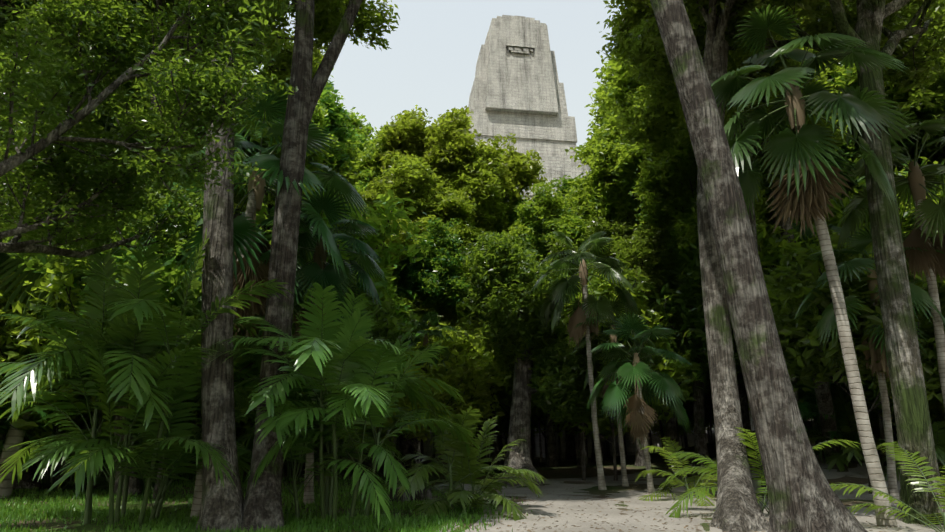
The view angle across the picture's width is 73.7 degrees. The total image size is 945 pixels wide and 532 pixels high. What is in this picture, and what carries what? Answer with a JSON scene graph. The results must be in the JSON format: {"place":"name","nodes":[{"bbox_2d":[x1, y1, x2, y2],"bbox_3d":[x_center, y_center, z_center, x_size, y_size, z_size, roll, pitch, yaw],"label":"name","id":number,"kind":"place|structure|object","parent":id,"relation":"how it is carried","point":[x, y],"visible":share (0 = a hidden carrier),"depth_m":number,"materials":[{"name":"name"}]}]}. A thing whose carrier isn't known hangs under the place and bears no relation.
{"place":"outdoors","nodes":[
{"label":"outdoors","id":0,"kind":"place"},
{"bbox_2d":[251,0,625,150],"label":"sky","id":1,"kind":"structure","parent":0,"point":[430,64],"materials":[{"name":"white"}]},
{"bbox_2d":[0,415,943,531],"bbox_3d":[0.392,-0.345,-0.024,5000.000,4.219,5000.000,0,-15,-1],"label":"ground","id":2,"kind":"structure","parent":0,"point":[568,469],"depth_m":27.27,"materials":[{"name":"brown soil"}]},
{"bbox_2d":[0,155,38,274],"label":"tree","id":3,"kind":"object","parent":2,"relation":"on","point":[3,256],"depth_m":20.11,"materials":[{"name":"green plant"}]},
{"bbox_2d":[0,376,57,455],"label":"palm clump","id":4,"kind":"object","parent":2,"relation":"on","point":[3,423],"visible":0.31,"depth_m":18.00,"materials":[{"name":"green plant"}]},
{"bbox_2d":[0,271,108,439],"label":"shrub","id":5,"kind":"object","parent":2,"relation":"on","point":[19,423],"visible":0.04,"depth_m":18.07,"materials":[{"name":"green plant"}]},
{"bbox_2d":[0,245,111,487],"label":"tree","id":6,"kind":"object","parent":2,"relation":"on","point":[32,344],"visible":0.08,"depth_m":17.30,"materials":[{"name":"green plant"}]},
{"bbox_2d":[0,352,112,489],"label":"tree","id":7,"kind":"object","parent":2,"relation":"on","point":[89,423],"visible":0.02,"depth_m":20.35,"materials":[{"name":"green plant"}]},
{"bbox_2d":[7,410,138,483],"bbox_3d":[-14.835,5.311,23.384,6.864,5.472,6.482,-5,-16,18],"label":"palm clump","id":8,"kind":"object","parent":2,"relation":"on","point":[47,472],"visible":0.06,"depth_m":22.50,"materials":[{"name":"green plant"}]},
{"bbox_2d":[0,0,175,179],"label":"forest tree","id":9,"kind":"object","parent":2,"relation":"on","point":[97,121],"visible":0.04,"depth_m":27.46,"materials":[{"name":"green plant"}]},
{"bbox_2d":[0,83,187,497],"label":"tree","id":10,"kind":"object","parent":2,"relation":"on","point":[14,437],"visible":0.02,"depth_m":17.87,"materials":[{"name":"green plant"}]},
{"bbox_2d":[0,0,195,489],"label":"tree","id":11,"kind":"object","parent":2,"relation":"on","point":[26,480],"visible":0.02,"depth_m":20.76,"materials":[{"name":"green plant"}]},
{"bbox_2d":[59,433,176,489],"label":"young palm","id":12,"kind":"object","parent":2,"relation":"on","point":[98,479],"visible":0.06,"depth_m":20.32,"materials":[{"name":"green plant"}]},
{"bbox_2d":[24,171,234,481],"bbox_3d":[-13.521,1.728,23.492,9.191,12.623,8.443,12,-19,-39],"label":"forest tree","id":13,"kind":"object","parent":2,"relation":"on","point":[57,469],"depth_m":23.08,"materials":[{"name":"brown plant"}]},
{"bbox_2d":[0,228,293,527],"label":"palm clump","id":14,"kind":"object","parent":2,"relation":"on","point":[161,380],"visible":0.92,"depth_m":12.77,"materials":[{"name":"green plant"}]},
{"bbox_2d":[0,0,310,278],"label":"tree","id":15,"kind":"object","parent":2,"relation":"on","point":[114,166],"visible":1,"depth_m":10.99,"materials":[{"name":"green plant"}]},
{"bbox_2d":[114,1,211,446],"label":"forest tree","id":16,"kind":"object","parent":2,"relation":"on","point":[147,90],"depth_m":32.96,"materials":[{"name":"green plant"}]},
{"bbox_2d":[77,363,249,435],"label":"tree","id":17,"kind":"object","parent":2,"relation":"on","point":[135,423],"depth_m":22.29,"materials":[{"name":"green plant"}]},
{"bbox_2d":[73,366,255,475],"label":"tree","id":18,"kind":"object","parent":2,"relation":"on","point":[244,426],"depth_m":23.19,"materials":[{"name":"green plant"}]},
{"bbox_2d":[4,192,336,498],"bbox_3d":[-8.301,2.398,19.194,9.202,10.097,8.057,-1,-15,2],"label":"tree","id":19,"kind":"object","parent":2,"relation":"on","point":[172,279],"visible":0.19,"depth_m":17.45,"materials":[{"name":"green plant"}]},
{"bbox_2d":[31,0,400,494],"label":"tree","id":20,"kind":"object","parent":2,"relation":"on","point":[326,27],"visible":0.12,"depth_m":23.66,"materials":[{"name":"green plant"}]},
{"bbox_2d":[189,426,286,475],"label":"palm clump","id":21,"kind":"object","parent":2,"relation":"on","point":[245,442],"visible":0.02,"depth_m":25.78,"materials":[{"name":"green plant"}]},
{"bbox_2d":[0,468,481,531],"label":"turf grass","id":22,"kind":"structure","parent":2,"relation":"on","point":[74,525],"depth_m":16.11,"materials":[{"name":"green plant"}]},
{"bbox_2d":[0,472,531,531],"bbox_3d":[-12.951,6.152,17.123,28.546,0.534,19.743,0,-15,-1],"label":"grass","id":23,"kind":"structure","parent":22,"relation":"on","point":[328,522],"depth_m":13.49,"materials":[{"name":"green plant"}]},
{"bbox_2d":[137,74,368,517],"bbox_3d":[-5.520,0.656,15.839,4.975,10.953,4.814,-6,-16,22],"label":"fan palm","id":24,"kind":"object","parent":2,"relation":"on","point":[251,245],"visible":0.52,"depth_m":16.07,"materials":[{"name":"green plant"}]},
{"bbox_2d":[176,63,338,466],"bbox_3d":[-12.495,-1.110,35.151,9.082,24.275,10.976,8,-17,-27],"label":"forest tree","id":25,"kind":"object","parent":2,"relation":"on","point":[319,113],"visible":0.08,"depth_m":34.67,"materials":[{"name":"green plant"}]},
{"bbox_2d":[160,29,374,459],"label":"forest tree","id":26,"kind":"object","parent":2,"relation":"on","point":[335,124],"depth_m":40.65,"materials":[{"name":"green plant"}]},
{"bbox_2d":[196,0,347,531],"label":"tree","id":27,"kind":"object","parent":2,"relation":"on","point":[221,508],"visible":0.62,"depth_m":13.08,"materials":[{"name":"brown plant"}]},
{"bbox_2d":[241,0,314,531],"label":"tree","id":28,"kind":"object","parent":2,"relation":"on","point":[262,504],"visible":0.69,"depth_m":14.10,"materials":[{"name":"grey plant"}]},
{"bbox_2d":[308,0,361,126],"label":"branch","id":29,"kind":"object","parent":28,"relation":"attached to","point":[325,67],"visible":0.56,"depth_m":15.91,"materials":[{"name":"grey plant"}]},
{"bbox_2d":[247,425,354,477],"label":"palm clump","id":30,"kind":"object","parent":2,"relation":"on","point":[289,475],"visible":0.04,"depth_m":26.06,"materials":[{"name":"green plant"}]},
{"bbox_2d":[243,75,376,232],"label":"forest tree","id":31,"kind":"object","parent":2,"relation":"on","point":[359,126],"visible":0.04,"depth_m":46.61,"materials":[{"name":"green plant"}]},
{"bbox_2d":[255,185,385,504],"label":"fan palm","id":32,"kind":"object","parent":2,"relation":"on","point":[320,270],"visible":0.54,"depth_m":16.79,"materials":[{"name":"green plant"}]},
{"bbox_2d":[165,282,480,528],"bbox_3d":[-3.152,3.119,14.122,6.414,5.026,6.375,-11,-19,36],"label":"palm clump","id":33,"kind":"object","parent":2,"relation":"on","point":[337,377],"visible":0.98,"depth_m":12.97,"materials":[{"name":"green plant"}]},
{"bbox_2d":[245,356,413,478],"bbox_3d":[-6.513,5.280,25.349,7.888,7.518,8.049,-9,-17,30],"label":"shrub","id":34,"kind":"object","parent":2,"relation":"on","point":[377,430],"depth_m":24.59,"materials":[{"name":"green plant"}]},
{"bbox_2d":[245,293,422,447],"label":"tree","id":35,"kind":"object","parent":2,"relation":"on","point":[388,328],"visible":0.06,"depth_m":22.52,"materials":[{"name":"green plant"}]},
{"bbox_2d":[302,169,381,466],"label":"skyline tree","id":36,"kind":"object","parent":2,"relation":"on","point":[359,188],"depth_m":36.21,"materials":[{"name":"green plant"}]},
{"bbox_2d":[299,183,428,480],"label":"tree","id":37,"kind":"object","parent":2,"relation":"on","point":[377,244],"visible":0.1,"depth_m":25.28,"materials":[{"name":"green plant"}]},
{"bbox_2d":[333,127,400,465],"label":"skyline tree","id":38,"kind":"object","parent":2,"relation":"on","point":[367,159],"visible":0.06,"depth_m":39.81,"materials":[{"name":"green plant"}]},
{"bbox_2d":[389,487,410,501],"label":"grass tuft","id":39,"kind":"object","parent":2,"relation":"on","point":[403,497],"visible":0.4,"depth_m":17.32,"materials":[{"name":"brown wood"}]},
{"bbox_2d":[360,278,445,472],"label":"skyline tree","id":40,"kind":"object","parent":2,"relation":"on","point":[422,311],"visible":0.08,"depth_m":30.12,"materials":[{"name":"green plant"}]},
{"bbox_2d":[360,177,471,473],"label":"forest tree","id":41,"kind":"object","parent":2,"relation":"on","point":[375,191],"visible":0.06,"depth_m":31.47,"materials":[{"name":"green plant"}]},
{"bbox_2d":[329,330,507,472],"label":"tree","id":42,"kind":"object","parent":2,"relation":"on","point":[471,391],"visible":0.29,"depth_m":26.08,"materials":[{"name":"green plant"}]},
{"bbox_2d":[411,487,431,499],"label":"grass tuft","id":43,"kind":"object","parent":2,"relation":"on","point":[427,494],"visible":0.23,"depth_m":17.55,"materials":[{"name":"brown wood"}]},
{"bbox_2d":[381,217,474,470],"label":"skyline tree","id":44,"kind":"object","parent":2,"relation":"on","point":[446,282],"visible":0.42,"depth_m":30.16,"materials":[{"name":"green plant"}]},
{"bbox_2d":[402,311,456,474],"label":"tree","id":45,"kind":"object","parent":2,"relation":"on","point":[432,317],"visible":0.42,"depth_m":27.53,"materials":[{"name":"green plant"}]},
{"bbox_2d":[383,144,511,459],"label":"skyline tree","id":46,"kind":"object","parent":2,"relation":"on","point":[445,199],"visible":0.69,"depth_m":35.66,"materials":[{"name":"green plant"}]},
{"bbox_2d":[360,389,550,520],"bbox_3d":[-0.142,4.660,15.074,4.528,3.408,4.082,10,-18,-32],"label":"palm clump","id":47,"kind":"object","parent":2,"relation":"on","point":[466,470],"visible":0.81,"depth_m":14.77,"materials":[{"name":"green plant"}]},
{"bbox_2d":[373,105,547,466],"bbox_3d":[-1.020,0.604,37.945,10.028,22.642,8.971,-7,-17,24],"label":"skyline tree","id":48,"kind":"object","parent":2,"relation":"on","point":[448,140],"visible":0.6,"depth_m":37.96,"materials":[{"name":"green plant"}]},
{"bbox_2d":[393,203,535,467],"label":"skyline tree","id":49,"kind":"object","parent":2,"relation":"on","point":[464,231],"visible":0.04,"depth_m":34.25,"materials":[{"name":"green plant"}]},
{"bbox_2d":[0,467,941,531],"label":"leaf litter","id":50,"kind":"object","parent":2,"relation":"on","point":[697,529],"visible":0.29,"depth_m":13.40,"materials":[{"name":"brown plant"}]},
{"bbox_2d":[430,392,511,460],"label":"shrub","id":51,"kind":"object","parent":2,"relation":"on","point":[499,400],"depth_m":37.28,"materials":[{"name":"green plant"}]},
{"bbox_2d":[419,313,532,416],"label":"tree","id":52,"kind":"object","parent":2,"relation":"on","point":[467,343],"visible":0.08,"depth_m":29.19,"materials":[{"name":"green plant"}]},
{"bbox_2d":[452,404,508,437],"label":"shrub","id":53,"kind":"object","parent":2,"relation":"on","point":[499,420],"visible":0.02,"depth_m":38.52,"materials":[{"name":"green plant"}]},
{"bbox_2d":[438,152,523,463],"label":"skyline tree","id":54,"kind":"object","parent":2,"relation":"on","point":[510,219],"visible":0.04,"depth_m":41.91,"materials":[{"name":"green plant"}]},
{"bbox_2d":[455,235,533,469],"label":"skyline tree","id":55,"kind":"object","parent":2,"relation":"on","point":[494,453],"depth_m":32.59,"materials":[{"name":"grey plant"}]},
{"bbox_2d":[456,247,540,464],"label":"forest tree","id":56,"kind":"object","parent":2,"relation":"on","point":[479,428],"depth_m":36.15,"materials":[{"name":"grey plant"}]},
{"bbox_2d":[499,219,533,461],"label":"tree","id":57,"kind":"object","parent":2,"relation":"on","point":[503,228],"depth_m":39.81,"materials":[{"name":"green plant"}]},
{"bbox_2d":[461,231,616,486],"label":"tree","id":58,"kind":"object","parent":2,"relation":"on","point":[504,273],"visible":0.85,"depth_m":23.10,"materials":[{"name":"green plant"}]},
{"bbox_2d":[538,417,542,461],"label":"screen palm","id":59,"kind":"object","parent":2,"relation":"on","point":[540,446],"depth_m":38.74,"materials":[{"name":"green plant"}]},
{"bbox_2d":[516,187,575,460],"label":"skyline tree","id":60,"kind":"object","parent":2,"relation":"on","point":[570,452],"depth_m":41.20,"materials":[{"name":"green plant"}]},
{"bbox_2d":[531,415,564,460],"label":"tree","id":61,"kind":"object","parent":2,"relation":"on","point":[544,430],"depth_m":42.57,"materials":[{"name":"green plant"}]},
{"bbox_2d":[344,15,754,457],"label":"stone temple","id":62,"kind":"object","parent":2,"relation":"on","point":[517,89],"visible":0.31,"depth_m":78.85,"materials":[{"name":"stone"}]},
{"bbox_2d":[495,175,607,461],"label":"skyline tree","id":63,"kind":"object","parent":2,"relation":"on","point":[565,185],"visible":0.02,"depth_m":38.22,"materials":[{"name":"green plant"}]},
{"bbox_2d":[514,178,589,466],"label":"skyline tree","id":64,"kind":"object","parent":2,"relation":"on","point":[544,219],"visible":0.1,"depth_m":34.22,"materials":[{"name":"green plant"}]},
{"bbox_2d":[524,240,588,466],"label":"skyline tree","id":65,"kind":"object","parent":2,"relation":"on","point":[579,462],"depth_m":33.09,"materials":[{"name":"plant"}]},
{"bbox_2d":[452,261,671,480],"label":"tree","id":66,"kind":"object","parent":2,"relation":"on","point":[602,287],"visible":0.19,"depth_m":25.02,"materials":[{"name":"green plant"}]},
{"bbox_2d":[500,293,700,480],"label":"tree","id":67,"kind":"object","parent":2,"relation":"on","point":[662,364],"visible":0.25,"depth_m":24.64,"materials":[{"name":"green plant"}]},
{"bbox_2d":[560,177,651,459],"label":"skyline tree","id":68,"kind":"object","parent":2,"relation":"on","point":[608,209],"visible":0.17,"depth_m":35.03,"materials":[{"name":"green plant"}]},
{"bbox_2d":[542,202,685,465],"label":"skyline tree","id":69,"kind":"object","parent":2,"relation":"on","point":[630,248],"visible":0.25,"depth_m":29.78,"materials":[{"name":"green plant"}]},
{"bbox_2d":[563,108,682,462],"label":"skyline tree","id":70,"kind":"object","parent":2,"relation":"on","point":[583,153],"visible":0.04,"depth_m":34.31,"materials":[{"name":"green plant"}]},
{"bbox_2d":[586,311,691,492],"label":"fan palm","id":71,"kind":"object","parent":2,"relation":"on","point":[636,413],"visible":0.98,"depth_m":19.45,"materials":[{"name":"green plant"}]},
{"bbox_2d":[650,321,690,453],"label":"tree","id":72,"kind":"object","parent":2,"relation":"on","point":[660,422],"visible":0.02,"depth_m":36.65,"materials":[{"name":"plant"}]},
{"bbox_2d":[635,437,717,505],"bbox_3d":[6.456,6.142,17.817,3.515,2.542,4.161,-12,-19,38],"label":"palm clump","id":73,"kind":"object","parent":2,"relation":"on","point":[695,480],"visible":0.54,"depth_m":18.00,"materials":[{"name":"green plant"}]},
{"bbox_2d":[650,407,712,448],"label":"shrub","id":74,"kind":"object","parent":2,"relation":"on","point":[655,429],"visible":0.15,"depth_m":43.98,"materials":[{"name":"green plant"}]},
{"bbox_2d":[652,324,711,448],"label":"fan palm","id":75,"kind":"object","parent":2,"relation":"on","point":[684,429],"visible":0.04,"depth_m":38.90,"materials":[{"name":"green plant"}]},
{"bbox_2d":[656,404,713,435],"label":"shrub","id":76,"kind":"object","parent":2,"relation":"on","point":[707,418],"visible":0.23,"depth_m":43.02,"materials":[{"name":"green plant"}]},
{"bbox_2d":[677,347,713,449],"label":"tree","id":77,"kind":"object","parent":2,"relation":"on","point":[708,396],"visible":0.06,"depth_m":34.60,"materials":[{"name":"plant"}]},
{"bbox_2d":[613,192,806,457],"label":"skyline tree","id":78,"kind":"object","parent":2,"relation":"on","point":[668,222],"visible":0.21,"depth_m":28.76,"materials":[{"name":"green plant"}]},
{"bbox_2d":[580,83,841,466],"bbox_3d":[10.876,-0.563,30.140,9.182,19.869,12.791,7,-17,-25],"label":"skyline tree","id":79,"kind":"object","parent":2,"relation":"on","point":[668,185],"visible":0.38,"depth_m":28.44,"materials":[{"name":"green plant"}]},
{"bbox_2d":[631,0,795,531],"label":"tree","id":80,"kind":"object","parent":2,"relation":"on","point":[737,508],"visible":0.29,"depth_m":15.20,"materials":[{"name":"brown plant"}]},
{"bbox_2d":[585,2,849,444],"bbox_3d":[14.361,-4.611,38.327,13.996,30.286,19.496,0,-15,0],"label":"forest tree","id":81,"kind":"object","parent":2,"relation":"on","point":[609,93],"visible":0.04,"depth_m":35.87,"materials":[{"name":"green plant"}]},
{"bbox_2d":[596,1,847,489],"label":"tree","id":82,"kind":"object","parent":2,"relation":"on","point":[660,118],"visible":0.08,"depth_m":24.45,"materials":[{"name":"green plant"}]},
{"bbox_2d":[639,270,807,403],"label":"tree","id":83,"kind":"object","parent":2,"relation":"on","point":[682,303],"visible":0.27,"depth_m":28.10,"materials":[{"name":"green plant"}]},
{"bbox_2d":[603,0,848,458],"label":"tree","id":84,"kind":"object","parent":2,"relation":"on","point":[824,399],"depth_m":24.50,"materials":[{"name":"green plant"}]},
{"bbox_2d":[737,127,753,446],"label":"skyline tree","id":85,"kind":"object","parent":2,"relation":"on","point":[744,408],"depth_m":33.21,"materials":[{"name":"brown plant"}]},
{"bbox_2d":[650,0,867,531],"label":"tree","id":86,"kind":"object","parent":2,"relation":"on","point":[802,496],"visible":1,"depth_m":12.21,"materials":[{"name":"grey plant"}]},
{"bbox_2d":[660,427,859,517],"bbox_3d":[6.432,5.155,14.408,4.623,2.824,3.906,-1,-15,4],"label":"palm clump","id":87,"kind":"object","parent":2,"relation":"on","point":[702,495],"visible":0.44,"depth_m":13.99,"materials":[{"name":"green plant"}]},
{"bbox_2d":[615,0,944,524],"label":"tree","id":88,"kind":"object","parent":2,"relation":"on","point":[895,30],"visible":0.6,"depth_m":15.38,"materials":[{"name":"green plant"}]},
{"bbox_2d":[760,179,832,401],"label":"tree","id":89,"kind":"object","parent":2,"relation":"on","point":[808,233],"visible":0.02,"depth_m":26.09,"materials":[{"name":"green plant"}]},
{"bbox_2d":[676,156,944,466],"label":"tree","id":90,"kind":"object","parent":2,"relation":"on","point":[770,254],"visible":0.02,"depth_m":24.48,"materials":[{"name":"green plant"}]},
{"bbox_2d":[711,4,915,527],"bbox_3d":[7.708,-0.244,14.062,4.708,11.811,4.993,-5,-16,19],"label":"fan palm","id":91,"kind":"object","parent":2,"relation":"on","point":[809,183],"visible":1,"depth_m":13.98,"materials":[{"name":"green plant"}]},
{"bbox_2d":[791,371,896,463],"bbox_3d":[14.635,5.807,26.192,5.474,4.621,5.797,13,-20,-41],"label":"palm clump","id":92,"kind":"object","parent":2,"relation":"on","point":[808,406],"visible":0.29,"depth_m":25.38,"materials":[{"name":"green plant"}]},
{"bbox_2d":[832,128,857,206],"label":"forest tree","id":93,"kind":"object","parent":2,"relation":"on","point":[845,148],"depth_m":38.67,"materials":[{"name":"green plant"}]},
{"bbox_2d":[765,222,944,493],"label":"tree","id":94,"kind":"object","parent":2,"relation":"on","point":[801,348],"visible":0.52,"depth_m":17.84,"materials":[{"name":"green plant"}]},
{"bbox_2d":[793,224,944,503],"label":"fan palm","id":95,"kind":"object","parent":2,"relation":"on","point":[860,244],"visible":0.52,"depth_m":16.39,"materials":[{"name":"green plant"}]},
{"bbox_2d":[806,386,934,471],"bbox_3d":[15.502,6.352,25.593,5.765,4.339,5.197,4,-15,-14],"label":"bush","id":96,"kind":"object","parent":2,"relation":"on","point":[839,458],"visible":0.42,"depth_m":24.74,"materials":[{"name":"green plant"}]},
{"bbox_2d":[819,0,940,198],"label":"forest tree","id":97,"kind":"object","parent":2,"relation":"on","point":[829,76],"depth_m":40.09,"materials":[{"name":"green plant"}]},
{"bbox_2d":[829,441,944,531],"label":"clump","id":98,"kind":"object","parent":2,"relation":"on","point":[916,461],"visible":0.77,"depth_m":12.36,"materials":[{"name":"green plant"}]},
{"bbox_2d":[831,131,942,210],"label":"forest tree","id":99,"kind":"object","parent":2,"relation":"on","point":[852,184],"visible":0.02,"depth_m":40.89,"materials":[{"name":"green plant"}]},
{"bbox_2d":[830,8,944,160],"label":"forest tree","id":100,"kind":"object","parent":2,"relation":"on","point":[843,78],"visible":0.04,"depth_m":33.45,"materials":[{"name":"green plant"}]},
{"bbox_2d":[832,373,944,431],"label":"shrub","id":101,"kind":"object","parent":2,"relation":"on","point":[872,392],"visible":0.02,"depth_m":22.82,"materials":[{"name":"green plant"}]},
{"bbox_2d":[836,107,944,410],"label":"fan palm","id":102,"kind":"object","parent":2,"relation":"on","point":[929,220],"visible":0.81,"depth_m":16.13,"materials":[{"name":"green plant"}]},
{"bbox_2d":[856,400,944,480],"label":"young palm","id":103,"kind":"object","parent":2,"relation":"on","point":[939,444],"visible":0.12,"depth_m":21.09,"materials":[{"name":"green plant"}]},
{"bbox_2d":[867,387,944,431],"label":"shrub","id":104,"kind":"object","parent":2,"relation":"on","point":[935,407],"visible":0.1,"depth_m":22.34,"materials":[{"name":"green plant"}]},
{"bbox_2d":[884,0,944,159],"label":"forest tree","id":105,"kind":"object","parent":2,"relation":"on","point":[934,108],"visible":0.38,"depth_m":28.67,"materials":[{"name":"green plant"}]},
{"bbox_2d":[897,133,942,170],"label":"forest tree","id":106,"kind":"object","parent":2,"relation":"on","point":[914,148],"visible":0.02,"depth_m":41.81,"materials":[{"name":"green plant"}]},
{"bbox_2d":[431,417,944,531],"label":"dirt path","id":107,"kind":"structure","parent":0,"point":[614,519],"depth_m":15.21,"materials":[{"name":"beige soil"}]},
{"bbox_2d":[529,231,638,489],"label":"fan palm","id":108,"kind":"object","parent":107,"relation":"on","point":[589,307],"visible":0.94,"depth_m":21.74,"materials":[{"name":"green plant"}]},
{"bbox_2d":[572,295,655,485],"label":"fan palm","id":109,"kind":"object","parent":107,"relation":"on","point":[617,309],"visible":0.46,"depth_m":21.61,"materials":[{"name":"green plant"}]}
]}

